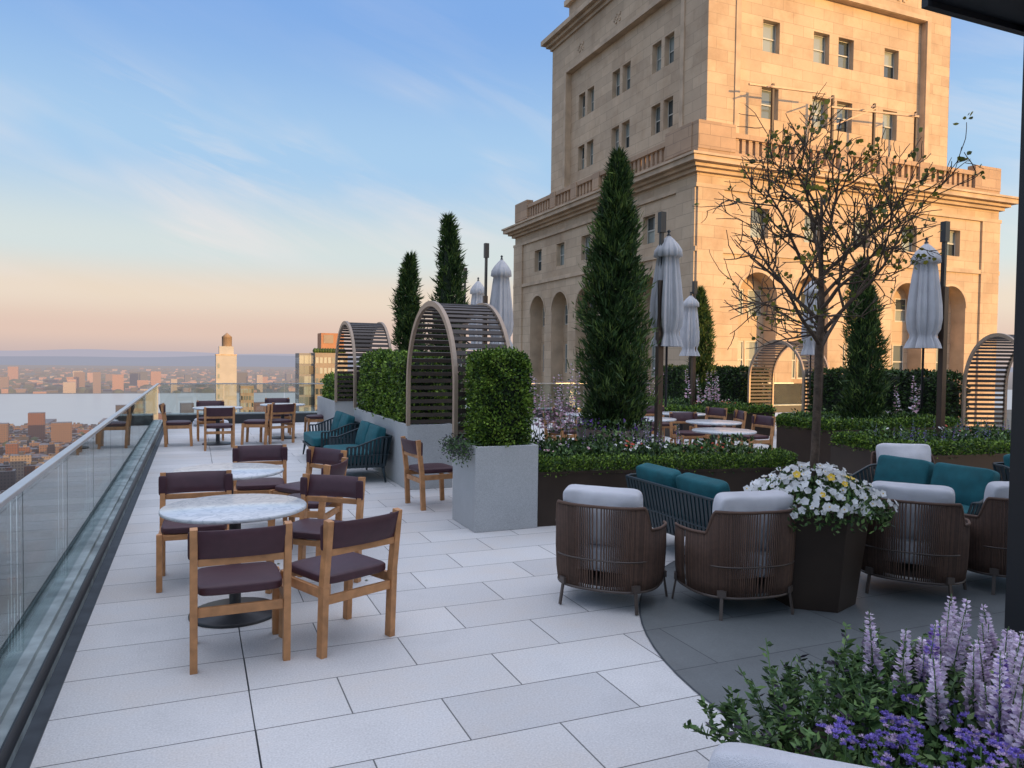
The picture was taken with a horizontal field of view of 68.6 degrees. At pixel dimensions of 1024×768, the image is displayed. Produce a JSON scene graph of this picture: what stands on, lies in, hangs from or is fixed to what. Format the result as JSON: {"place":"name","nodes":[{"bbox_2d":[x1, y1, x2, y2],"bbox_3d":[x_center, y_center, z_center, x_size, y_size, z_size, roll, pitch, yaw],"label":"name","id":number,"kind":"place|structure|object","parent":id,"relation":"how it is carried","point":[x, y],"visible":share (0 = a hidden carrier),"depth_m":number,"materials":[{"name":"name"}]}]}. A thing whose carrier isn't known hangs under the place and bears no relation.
{"place":"outdoors","nodes":[
{"label":"outdoors","id":0,"kind":"place"},
{"bbox_2d":[0,349,360,356],"bbox_3d":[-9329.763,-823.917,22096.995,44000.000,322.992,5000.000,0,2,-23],"label":"hills","id":1,"kind":"structure","parent":0,"point":[93,353],"depth_m":20530.81,"materials":[{"name":"grey"}]},
{"bbox_2d":[0,390,1011,425],"bbox_3d":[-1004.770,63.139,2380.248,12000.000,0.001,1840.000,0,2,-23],"label":"river","id":2,"kind":"structure","parent":0,"point":[88,409],"depth_m":2351.68,"materials":[{"name":"liquid"}]},
{"bbox_2d":[0,355,1012,371],"bbox_3d":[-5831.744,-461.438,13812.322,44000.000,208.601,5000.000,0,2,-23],"label":"hills","id":3,"kind":"structure","parent":0,"point":[263,361],"depth_m":12339.37,"materials":[{"name":"grey"}]},
{"bbox_2d":[0,365,1012,429],"bbox_3d":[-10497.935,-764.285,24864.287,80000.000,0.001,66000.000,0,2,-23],"label":"ground","id":4,"kind":"structure","parent":0,"point":[257,369],"depth_m":8155.38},
{"bbox_2d":[0,402,264,595],"bbox_3d":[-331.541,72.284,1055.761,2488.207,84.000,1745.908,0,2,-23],"label":"city blocks","id":5,"kind":"structure","parent":4,"relation":"on","point":[21,457],"depth_m":1184.61,"materials":[{"name":"brick"}]},
{"bbox_2d":[215,333,236,411],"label":"white apartment tower","id":6,"kind":"structure","parent":4,"relation":"on","point":[226,364],"depth_m":249.19,"materials":[{"name":"brick"}]},
{"bbox_2d":[0,367,466,446],"bbox_3d":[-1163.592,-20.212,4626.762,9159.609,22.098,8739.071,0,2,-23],"label":"distant trees","id":7,"kind":"object","parent":4,"relation":"on","point":[179,373],"visible":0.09,"depth_m":4464.27,"materials":[{"name":"plant"}]},
{"bbox_2d":[0,366,469,393],"bbox_3d":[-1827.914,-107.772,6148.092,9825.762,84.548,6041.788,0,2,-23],"label":"shore city","id":8,"kind":"object","parent":4,"relation":"on","point":[77,380],"visible":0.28,"depth_m":3484.14},
{"bbox_2d":[239,385,253,411],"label":"apartment block","id":9,"kind":"structure","parent":4,"relation":"on","point":[246,397],"depth_m":359.56,"materials":[{"name":"stone"}]},
{"bbox_2d":[295,353,313,410],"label":"glass apartment tower","id":10,"kind":"structure","parent":4,"relation":"on","point":[304,371],"depth_m":245.48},
{"bbox_2d":[295,355,313,410],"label":"windows","id":11,"kind":"structure","parent":10,"relation":"in","point":[303,359],"depth_m":245.34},
{"bbox_2d":[313,333,347,410],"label":"brick apartment tower","id":12,"kind":"structure","parent":4,"relation":"on","point":[324,351],"depth_m":245.81,"materials":[{"name":"beige brick"}]},
{"bbox_2d":[314,357,346,410],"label":"windows","id":13,"kind":"structure","parent":12,"relation":"in","point":[317,358],"depth_m":245.22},
{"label":"rooftop building","id":14,"kind":"object","parent":4,"relation":"on","visible":0},
{"bbox_2d":[0,383,163,767],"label":"glass balustrade","id":15,"kind":"object","parent":14,"relation":"on","point":[85,489],"visible":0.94,"depth_m":4.85,"materials":[{"name":"glass"}]},
{"bbox_2d":[29,425,259,767],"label":"border paving","id":16,"kind":"structure","parent":14,"relation":"on","point":[133,693],"depth_m":4.09,"materials":[{"name":"stone"}]},
{"bbox_2d":[159,403,192,446],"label":"dining chair","id":17,"kind":"object","parent":16,"relation":"on","point":[177,424],"visible":1,"depth_m":14.54,"materials":[{"name":"brown wood"}]},
{"bbox_2d":[156,470,232,592],"bbox_3d":[-2.489,1.125,5.904,0.556,0.819,0.611,0,2,-21],"label":"dining chair","id":18,"kind":"object","parent":16,"relation":"on","point":[200,483],"visible":0.72,"depth_m":6.04,"materials":[{"name":"brown wood"}]},
{"bbox_2d":[203,407,234,450],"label":"dining chair","id":19,"kind":"object","parent":16,"relation":"on","point":[213,413],"visible":0.99,"depth_m":13.95,"materials":[{"name":"brown wood"}]},
{"bbox_2d":[159,494,306,628],"bbox_3d":[-1.885,1.196,5.113,0.940,0.738,0.940,0,2,-23],"label":"round marble table","id":20,"kind":"object","parent":16,"relation":"on","point":[234,511],"visible":0.84,"depth_m":4.99,"materials":[{"name":"white stone"}]},
{"bbox_2d":[188,520,292,674],"bbox_3d":[-1.601,1.183,4.402,0.556,0.819,0.611,0,2,-24],"label":"dining chair","id":21,"kind":"object","parent":16,"relation":"on","point":[233,548],"visible":0.99,"depth_m":4.21,"materials":[{"name":"brown wood"}]},
{"bbox_2d":[159,383,805,423],"bbox_3d":[0.850,0.641,23.375,21.414,1.355,0.460,0,2,-23],"label":"glass balustrade","id":22,"kind":"object","parent":14,"relation":"on","point":[787,397],"visible":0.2,"depth_m":23.24,"materials":[{"name":"clear glass"}]},
{"bbox_2d":[0,0,1023,366],"label":"sky","id":23,"kind":"structure","parent":0,"point":[176,175],"materials":[{"name":"blue"}]},
{"bbox_2d":[207,412,970,767],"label":"paving","id":24,"kind":"structure","parent":0,"point":[491,652],"depth_m":4.27,"materials":[{"name":"stone"}]},
{"bbox_2d":[196,400,223,440],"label":"dining chair","id":25,"kind":"object","parent":24,"relation":"on","point":[200,420],"visible":0.62,"depth_m":15.87,"materials":[{"name":"brown wood"}]},
{"bbox_2d":[192,406,242,445],"bbox_3d":[-5.888,0.833,15.031,0.940,0.738,0.940,0,2,-23],"label":"round marble table","id":26,"kind":"object","parent":24,"relation":"on","point":[217,442],"visible":0.58,"depth_m":14.99,"materials":[{"name":"white stone"}]},
{"bbox_2d":[173,463,283,493],"bbox_3d":[-2.538,1.136,6.736,0.940,0.738,0.940,0,2,-23],"label":"round marble table","id":27,"kind":"object","parent":24,"relation":"on","point":[243,471],"visible":0.39,"depth_m":6.75,"materials":[{"name":"white stone"}]},
{"bbox_2d":[240,402,274,444],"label":"dining chair","id":28,"kind":"object","parent":24,"relation":"on","point":[252,423],"visible":0.75,"depth_m":14.99,"materials":[{"name":"brown wood"}]},
{"bbox_2d":[232,444,287,524],"bbox_3d":[-2.608,1.064,7.785,0.556,0.819,0.610,0,2,-19],"label":"dining chair","id":29,"kind":"object","parent":24,"relation":"on","point":[272,454],"visible":0.77,"depth_m":7.95,"materials":[{"name":"fabric"}]},
{"bbox_2d":[259,403,295,443],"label":"dining chair","id":30,"kind":"object","parent":24,"relation":"on","point":[282,408],"visible":0.96,"depth_m":15.25,"materials":[{"name":"brown wood"}]},
{"bbox_2d":[265,398,290,434],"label":"dining chair","id":31,"kind":"object","parent":24,"relation":"on","point":[279,400],"visible":0.53,"depth_m":17.30,"materials":[{"name":"brown wood"}]},
{"bbox_2d":[268,457,347,555],"bbox_3d":[-1.835,1.103,6.845,0.610,0.819,0.556,1,2,5],"label":"dining chair","id":32,"kind":"object","parent":24,"relation":"on","point":[340,468],"visible":0.38,"depth_m":6.63,"materials":[{"name":"brown wood"}]},
{"bbox_2d":[269,446,346,511],"bbox_3d":[-2.051,1.077,7.584,0.556,0.819,0.610,2,2,35],"label":"dining chair","id":33,"kind":"object","parent":24,"relation":"on","point":[319,456],"visible":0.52,"depth_m":7.77,"materials":[{"name":"fabric"}]},
{"bbox_2d":[265,474,365,594],"bbox_3d":[-1.492,1.141,5.771,0.556,0.819,0.610,1,2,16],"label":"dining chair","id":34,"kind":"object","parent":24,"relation":"on","point":[321,487],"visible":0.62,"depth_m":5.96,"materials":[{"name":"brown wood"}]},
{"bbox_2d":[302,411,359,453],"bbox_3d":[-3.179,0.899,13.136,0.786,0.788,1.476,0,2,-23],"label":"outdoor loveseat","id":35,"kind":"object","parent":24,"relation":"on","point":[341,423],"visible":0.79,"depth_m":12.73,"materials":[{"name":"teal fabric"}]},
{"bbox_2d":[317,396,361,430],"bbox_3d":[-3.750,0.750,16.392,0.640,0.870,2.350,0,2,-23],"label":"stone planter","id":36,"kind":"object","parent":24,"relation":"on","point":[327,409],"visible":0.27,"depth_m":15.64,"materials":[{"name":"grey stone"}]},
{"bbox_2d":[319,371,360,399],"bbox_3d":[-3.729,0.063,16.413,0.749,0.693,2.094,0,2,-23],"label":"clipped boxwood hedge","id":37,"kind":"object","parent":36,"relation":"in","point":[328,381],"visible":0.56,"depth_m":15.95,"materials":[{"name":"green plant"}]},
{"bbox_2d":[278,507,401,658],"bbox_3d":[-1.062,1.181,4.676,0.610,0.819,0.556,2,2,43],"label":"dining chair","id":38,"kind":"object","parent":24,"relation":"on","point":[338,559],"visible":0.91,"depth_m":4.53,"materials":[{"name":"brown wood"}]},
{"bbox_2d":[323,420,392,481],"bbox_3d":[-2.304,0.976,11.065,0.786,0.788,1.476,0,2,-23],"label":"outdoor loveseat","id":39,"kind":"object","parent":24,"relation":"on","point":[369,448],"visible":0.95,"depth_m":10.58,"materials":[{"name":"teal fabric"}]},
{"bbox_2d":[354,408,452,489],"bbox_3d":[-1.810,0.919,11.798,0.640,0.870,3.630,0,2,-23],"label":"stone planter","id":40,"kind":"object","parent":24,"relation":"on","point":[430,436],"visible":0.59,"depth_m":10.21,"materials":[{"name":"grey stone"}]},
{"bbox_2d":[334,321,391,407],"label":"slatted arch","id":41,"kind":"structure","parent":40,"relation":"on","point":[361,335],"depth_m":14.02,"materials":[{"name":"wood"}]},
{"bbox_2d":[354,347,447,424],"bbox_3d":[-1.810,-0.015,11.852,0.844,1.161,3.426,0,2,-23],"label":"clipped boxwood hedge","id":42,"kind":"object","parent":40,"relation":"on","point":[382,374],"visible":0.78,"depth_m":11.04,"materials":[{"name":"green plant"}]},
{"bbox_2d":[406,301,510,437],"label":"slatted arch","id":43,"kind":"structure","parent":40,"relation":"on","point":[462,315],"depth_m":9.35,"materials":[{"name":"wood"}]},
{"bbox_2d":[387,250,427,351],"bbox_3d":[-1.993,-0.720,14.947,1.058,3.937,1.030,0,2,-23],"label":"cypress tree","id":44,"kind":"object","parent":24,"relation":"on","point":[407,298],"visible":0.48,"depth_m":14.80,"materials":[{"name":"green plant"}]},
{"bbox_2d":[400,436,452,510],"bbox_3d":[-0.993,1.045,8.976,0.610,0.819,0.556,0,2,-29],"label":"dining chair","id":45,"kind":"object","parent":24,"relation":"on","point":[411,448],"visible":0.93,"depth_m":8.81,"materials":[{"name":"brown wood"}]},
{"bbox_2d":[422,211,471,439],"bbox_3d":[-1.139,-0.835,12.925,1.021,4.317,1.033,0,2,-23],"label":"cypress tree","id":46,"kind":"object","parent":24,"relation":"on","point":[450,289],"visible":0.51,"depth_m":12.86,"materials":[{"name":"green plant"}]},
{"bbox_2d":[461,268,483,416],"bbox_3d":[-0.926,-0.907,19.047,0.597,4.080,0.514,0,2,-23],"label":"closed patio umbrella","id":47,"kind":"object","parent":24,"relation":"on","point":[477,290],"visible":0.41,"depth_m":18.89,"materials":[{"name":"fabric"}]},
{"bbox_2d":[452,439,537,532],"bbox_3d":[-0.190,1.058,8.039,0.700,0.870,0.720,0,2,-23],"label":"stone planter","id":48,"kind":"object","parent":24,"relation":"on","point":[495,488],"visible":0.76,"depth_m":7.72,"materials":[{"name":"grey stone"}]},
{"bbox_2d":[438,432,477,467],"bbox_3d":[-0.584,0.684,7.810,0.311,0.353,0.770,0,2,-23],"label":"trailing plant","id":49,"kind":"object","parent":48,"relation":"in","point":[456,445],"visible":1,"depth_m":7.70,"materials":[{"name":"green plant"}]},
{"bbox_2d":[461,344,536,446],"bbox_3d":[-0.149,0.130,8.001,0.750,1.110,0.789,0,2,-23],"label":"clipped boxwood","id":50,"kind":"object","parent":48,"relation":"on","point":[499,400],"visible":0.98,"depth_m":7.78,"materials":[{"name":"green plant"}]},
{"bbox_2d":[482,243,513,349],"bbox_3d":[-0.288,-0.843,15.719,0.624,4.180,0.535,0,2,-23],"label":"closed patio umbrella","id":51,"kind":"object","parent":24,"relation":"on","point":[501,299],"visible":0.69,"depth_m":15.56,"materials":[{"name":"fabric"}]},
{"bbox_2d":[543,411,576,440],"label":"dining chair","id":52,"kind":"object","parent":24,"relation":"on","point":[556,432],"visible":0.41,"depth_m":13.75,"materials":[{"name":"brown wood"}]},
{"bbox_2d":[555,484,667,614],"bbox_3d":[0.726,1.152,5.545,0.794,0.855,0.744,1,2,23],"label":"rope armchair","id":53,"kind":"object","parent":24,"relation":"on","point":[607,537],"visible":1,"depth_m":5.25,"materials":[{"name":"brown fabric"}]},
{"bbox_2d":[565,144,661,452],"bbox_3d":[1.454,-0.984,10.681,1.320,4.818,1.542,0,2,-23],"label":"cypress tree","id":54,"kind":"object","parent":24,"relation":"on","point":[618,380],"visible":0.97,"depth_m":10.44,"materials":[{"name":"green plant"}]},
{"bbox_2d":[650,211,683,453],"bbox_3d":[2.312,-0.552,11.165,0.524,3.950,0.509,0,2,-23],"label":"closed patio umbrella","id":55,"kind":"object","parent":24,"relation":"on","point":[666,305],"visible":0.98,"depth_m":11.01,"materials":[{"name":"fabric"}]},
{"bbox_2d":[537,454,797,526],"bbox_3d":[1.457,1.193,9.062,3.530,0.575,1.841,0,2,-11],"label":"bronze planter","id":56,"kind":"object","parent":24,"relation":"on","point":[551,488],"visible":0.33,"depth_m":8.09,"materials":[{"name":"metal"}]},
{"bbox_2d":[528,362,580,451],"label":"foxgloves","id":57,"kind":"object","parent":56,"relation":"on","point":[562,416],"visible":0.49,"depth_m":9.07,"materials":[{"name":"purple plant"}]},
{"bbox_2d":[529,422,683,455],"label":"salvia flowers","id":58,"kind":"object","parent":56,"relation":"on","point":[638,435],"visible":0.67,"depth_m":8.99,"materials":[{"name":"purple plant"}]},
{"bbox_2d":[572,415,652,433],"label":"pot flowers","id":59,"kind":"object","parent":56,"relation":"in","point":[609,421],"visible":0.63,"depth_m":10.45,"materials":[{"name":"green plant"}]},
{"bbox_2d":[530,426,772,467],"bbox_3d":[1.481,0.757,9.044,3.062,0.466,1.439,0,2,-10],"label":"perennial planting","id":60,"kind":"object","parent":56,"relation":"in","point":[576,447],"visible":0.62,"depth_m":8.83,"materials":[{"name":"green plant"}]},
{"bbox_2d":[531,439,797,476],"bbox_3d":[1.469,0.840,9.057,3.554,0.269,1.892,0,2,-12],"label":"boxwood edging","id":61,"kind":"object","parent":56,"relation":"on","point":[779,457],"visible":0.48,"depth_m":8.28,"materials":[{"name":"green plant"}]},
{"bbox_2d":[625,463,729,535],"bbox_3d":[1.697,1.161,6.733,0.786,0.788,1.476,0,2,-23],"label":"outdoor loveseat","id":62,"kind":"object","parent":24,"relation":"on","point":[671,496],"visible":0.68,"depth_m":6.54,"materials":[{"name":"teal fabric"}]},
{"bbox_2d":[669,412,707,442],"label":"dining chair","id":63,"kind":"object","parent":24,"relation":"on","point":[681,417],"visible":0.74,"depth_m":14.02,"materials":[{"name":"fabric"}]},
{"bbox_2d":[679,281,699,408],"bbox_3d":[4.266,-0.610,17.965,0.502,3.680,0.494,0,2,-23],"label":"closed patio umbrella","id":64,"kind":"object","parent":24,"relation":"on","point":[689,335],"visible":0.97,"depth_m":17.83,"materials":[{"name":"fabric"}]},
{"bbox_2d":[678,284,717,405],"bbox_3d":[5.010,-0.748,20.011,1.040,3.841,1.069,0,2,-23],"label":"cypress tree","id":65,"kind":"object","parent":24,"relation":"on","point":[705,349],"visible":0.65,"depth_m":19.83,"materials":[{"name":"green plant"}]},
{"bbox_2d":[688,407,727,444],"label":"dining chair","id":66,"kind":"object","parent":24,"relation":"on","point":[717,412],"visible":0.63,"depth_m":15.60,"materials":[{"name":"fabric"}]},
{"bbox_2d":[652,410,774,436],"bbox_3d":[4.520,0.919,18.994,2.720,0.565,3.020,0,2,-23],"label":"bronze planter","id":67,"kind":"object","parent":24,"relation":"on","point":[759,430],"visible":0.25,"depth_m":17.79,"materials":[{"name":"metal"}]},
{"bbox_2d":[651,394,754,410],"bbox_3d":[4.522,0.471,18.982,2.376,0.454,2.639,0,2,-23],"label":"perennial planting","id":68,"kind":"object","parent":67,"relation":"in","point":[703,404],"visible":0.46,"depth_m":18.85,"materials":[{"name":"green plant"}]},
{"bbox_2d":[632,398,776,415],"bbox_3d":[4.520,0.568,18.982,2.857,0.362,3.157,0,2,-23],"label":"boxwood edging","id":69,"kind":"object","parent":67,"relation":"on","point":[756,408],"visible":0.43,"depth_m":17.78,"materials":[{"name":"green plant"}]},
{"bbox_2d":[686,419,741,449],"bbox_3d":[3.456,1.012,12.901,0.940,0.738,0.940,0,2,-23],"label":"round marble table","id":70,"kind":"object","parent":24,"relation":"on","point":[712,423],"visible":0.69,"depth_m":12.83,"materials":[{"name":"white stone"}]},
{"bbox_2d":[692,427,756,452],"bbox_3d":[3.171,1.061,11.262,0.940,0.738,0.940,0,2,-23],"label":"round marble table","id":71,"kind":"object","parent":24,"relation":"on","point":[717,430],"visible":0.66,"depth_m":11.15,"materials":[{"name":"white stone"}]},
{"bbox_2d":[730,414,775,450],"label":"dining chair","id":72,"kind":"object","parent":24,"relation":"on","point":[763,421],"visible":0.73,"depth_m":13.24,"materials":[{"name":"brown wood"}]},
{"bbox_2d":[747,340,828,412],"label":"slatted arch","id":73,"kind":"structure","parent":24,"relation":"on","point":[784,345],"depth_m":20.07,"materials":[{"name":"wood"}]},
{"bbox_2d":[708,742,871,767],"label":"rope armchair","id":74,"kind":"object","parent":24,"relation":"on","point":[734,755],"visible":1,"depth_m":1.71,"materials":[{"name":"white fabric"}]},
{"bbox_2d":[800,266,825,411],"bbox_3d":[6.655,-0.666,16.702,0.494,3.930,0.440,0,2,-23],"label":"closed patio umbrella","id":75,"kind":"object","parent":24,"relation":"on","point":[808,347],"visible":0.38,"depth_m":16.57,"materials":[{"name":"fabric"}]},
{"bbox_2d":[834,254,899,428],"bbox_3d":[6.631,-0.522,13.972,1.163,3.810,1.175,0,2,-23],"label":"cypress tree","id":76,"kind":"object","parent":24,"relation":"on","point":[862,399],"visible":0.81,"depth_m":13.79,"materials":[{"name":"green plant"}]},
{"bbox_2d":[776,424,959,463],"bbox_3d":[6.499,1.069,14.242,3.170,0.615,1.920,0,2,-23],"label":"bronze planter","id":77,"kind":"object","parent":24,"relation":"on","point":[790,439],"visible":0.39,"depth_m":13.37,"materials":[{"name":"metal"}]},
{"bbox_2d":[647,366,920,415],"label":"foxgloves","id":78,"kind":"object","parent":77,"relation":"on","point":[710,398],"visible":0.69,"depth_m":17.59,"materials":[{"name":"pink plant"}]},
{"bbox_2d":[791,406,927,419],"bbox_3d":[6.512,0.593,14.217,2.814,0.448,1.544,0,2,-23],"label":"perennial planting","id":79,"kind":"object","parent":77,"relation":"in","point":[890,413],"visible":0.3,"depth_m":14.07,"materials":[{"name":"green plant"}]},
{"bbox_2d":[775,411,959,434],"bbox_3d":[6.507,0.699,14.226,3.276,0.324,2.003,0,2,-23],"label":"boxwood edging","id":80,"kind":"object","parent":77,"relation":"on","point":[832,425],"visible":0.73,"depth_m":13.44,"materials":[{"name":"green plant"}]},
{"bbox_2d":[774,713,988,767],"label":"bronze planter","id":81,"kind":"object","parent":24,"relation":"on","point":[825,737],"depth_m":2.74,"materials":[{"name":"metal"}]},
{"bbox_2d":[683,621,983,767],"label":"leafy perennials","id":82,"kind":"object","parent":81,"relation":"on","point":[856,704],"visible":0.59,"depth_m":2.81,"materials":[{"name":"green plant"}]},
{"bbox_2d":[799,690,1023,767],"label":"ageratum flowers","id":83,"kind":"object","parent":81,"relation":"in","point":[889,752],"visible":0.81,"depth_m":2.49,"materials":[{"name":"purple plant"}]},
{"bbox_2d":[859,594,1023,767],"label":"salvia flowers","id":84,"kind":"object","parent":81,"relation":"in","point":[996,699],"visible":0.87,"depth_m":2.71,"materials":[{"name":"purple plant"}]},
{"bbox_2d":[870,443,934,479],"bbox_3d":[4.419,1.108,8.335,0.794,0.855,0.744,1,2,7],"label":"rope armchair","id":85,"kind":"object","parent":24,"relation":"on","point":[918,451],"visible":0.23,"depth_m":8.47,"materials":[{"name":"white fabric"}]},
{"bbox_2d":[830,440,1006,484],"bbox_3d":[6.349,1.187,10.778,3.338,0.595,1.710,0,2,-17],"label":"bronze planter","id":86,"kind":"object","parent":24,"relation":"on","point":[849,460],"visible":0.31,"depth_m":10.29,"materials":[{"name":"metal"}]},
{"bbox_2d":[829,428,1010,458],"bbox_3d":[6.347,0.826,10.759,3.395,0.293,1.782,0,2,-17],"label":"boxwood edging","id":87,"kind":"object","parent":86,"relation":"on","point":[866,441],"visible":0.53,"depth_m":9.97,"materials":[{"name":"green plant"}]},
{"bbox_2d":[854,418,1010,453],"bbox_3d":[6.356,0.728,10.733,2.867,0.422,1.294,0,2,-18],"label":"perennial planting","id":88,"kind":"object","parent":86,"relation":"in","point":[962,436],"visible":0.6,"depth_m":10.64,"materials":[{"name":"green plant"}]},
{"bbox_2d":[873,417,1009,447],"bbox_3d":[6.347,0.690,10.725,2.710,0.393,0.887,0,2,-27],"label":"lavender","id":89,"kind":"object","parent":86,"relation":"on","point":[978,422],"visible":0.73,"depth_m":10.72,"materials":[{"name":"purple plant"}]},
{"bbox_2d":[904,221,949,439],"bbox_3d":[6.147,-0.471,11.148,0.611,3.880,0.505,0,2,-23],"label":"closed patio umbrella","id":90,"kind":"object","parent":24,"relation":"on","point":[927,313],"visible":0.95,"depth_m":11.06,"materials":[{"name":"fabric"}]},
{"bbox_2d":[961,333,1013,429],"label":"slatted arch","id":91,"kind":"structure","parent":24,"relation":"on","point":[1000,345],"depth_m":14.73,"materials":[{"name":"wood"}]},
{"bbox_2d":[653,364,770,403],"bbox_3d":[5.849,0.087,22.421,1.071,1.430,4.604,0,2,-23],"label":"clipped hedge","id":92,"kind":"object","parent":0,"point":[733,382],"visible":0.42,"depth_m":21.07,"materials":[{"name":"green plant"}]},
{"bbox_2d":[501,0,1018,425],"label":"limestone tower","id":93,"kind":"structure","parent":0,"point":[663,93],"depth_m":44.59,"materials":[{"name":"stone"}]},
{"bbox_2d":[538,22,955,378],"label":"windows","id":94,"kind":"structure","parent":93,"relation":"in","point":[769,30],"depth_m":44.45,"materials":[{"name":"glass"}]},
{"bbox_2d":[748,83,918,164],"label":"maintenance frame","id":95,"kind":"object","parent":93,"relation":"on","point":[772,86],"visible":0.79,"depth_m":42.47,"materials":[{"name":"brown metal"}]},
{"bbox_2d":[806,366,970,425],"bbox_3d":[8.245,0.307,16.763,1.081,1.432,3.833,0,2,-23],"label":"clipped hedge","id":96,"kind":"object","parent":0,"point":[832,385],"visible":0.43,"depth_m":15.71,"materials":[{"name":"green plant"}]},
{"bbox_2d":[993,454,1009,480],"bbox_3d":[6.146,1.164,8.329,1.476,0.788,0.786,0,2,-23],"label":"outdoor loveseat","id":97,"kind":"object","parent":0,"point":[1003,467],"visible":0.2,"depth_m":8.30,"materials":[{"name":"teal fabric"}]},
{"label":"slate field","id":98,"kind":"structure","parent":0,"visible":0},
{"bbox_2d":[641,562,1005,734],"bbox_3d":[3.938,1.641,4.819,6.140,0.001,6.140,0,2,-23],"label":"slate circle","id":99,"kind":"object","parent":98,"relation":"on","point":[702,648],"visible":0.31,"depth_m":5.00,"materials":[{"name":"stone"}]},
{"bbox_2d":[671,490,797,620],"bbox_3d":[1.611,1.166,5.435,0.794,0.855,0.744,0,2,-15],"label":"rope armchair","id":100,"kind":"object","parent":99,"relation":"on","point":[742,544],"visible":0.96,"depth_m":5.12,"materials":[{"name":"brown fabric"}]},
{"bbox_2d":[773,495,868,612],"bbox_3d":[2.220,1.238,5.545,0.741,0.715,0.776,0,2,-23],"label":"hexagonal planter","id":101,"kind":"object","parent":99,"relation":"on","point":[827,569],"visible":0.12,"depth_m":5.27,"materials":[{"name":"brown metal"}]},
{"bbox_2d":[743,462,898,534],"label":"white pansies","id":102,"kind":"object","parent":101,"relation":"in","point":[831,482],"visible":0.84,"depth_m":5.25,"materials":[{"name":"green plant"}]},
{"bbox_2d":[693,82,984,509],"bbox_3d":[2.287,-0.557,5.414,1.963,2.969,2.214,1,2,12],"label":"redbud tree","id":103,"kind":"object","parent":101,"relation":"in","point":[883,248],"visible":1,"depth_m":5.40,"materials":[{"name":"brown plant"}]},
{"bbox_2d":[861,481,970,605],"bbox_3d":[3.105,1.171,5.846,0.794,0.855,0.744,2,2,29],"label":"rope armchair","id":104,"kind":"object","parent":99,"relation":"on","point":[926,538],"visible":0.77,"depth_m":5.54,"materials":[{"name":"brown fabric"}]},
{"bbox_2d":[849,455,999,514],"bbox_3d":[4.013,1.167,7.441,0.787,0.788,1.476,0,2,-25],"label":"outdoor loveseat","id":105,"kind":"object","parent":99,"relation":"on","point":[967,484],"visible":0.31,"depth_m":7.38,"materials":[{"name":"teal fabric"}]},
{"bbox_2d":[921,0,1023,634],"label":"canopy structure","id":106,"kind":"object","parent":99,"relation":"on","point":[1006,15],"visible":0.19,"depth_m":4.07,"materials":[{"name":"metal"}]},
{"bbox_2d":[964,481,1008,594],"bbox_3d":[3.939,1.175,6.028,0.794,0.855,0.744,1,2,-3],"label":"rope armchair","id":107,"kind":"object","parent":99,"relation":"on","point":[988,539],"visible":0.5,"depth_m":5.74,"materials":[{"name":"brown fabric"}]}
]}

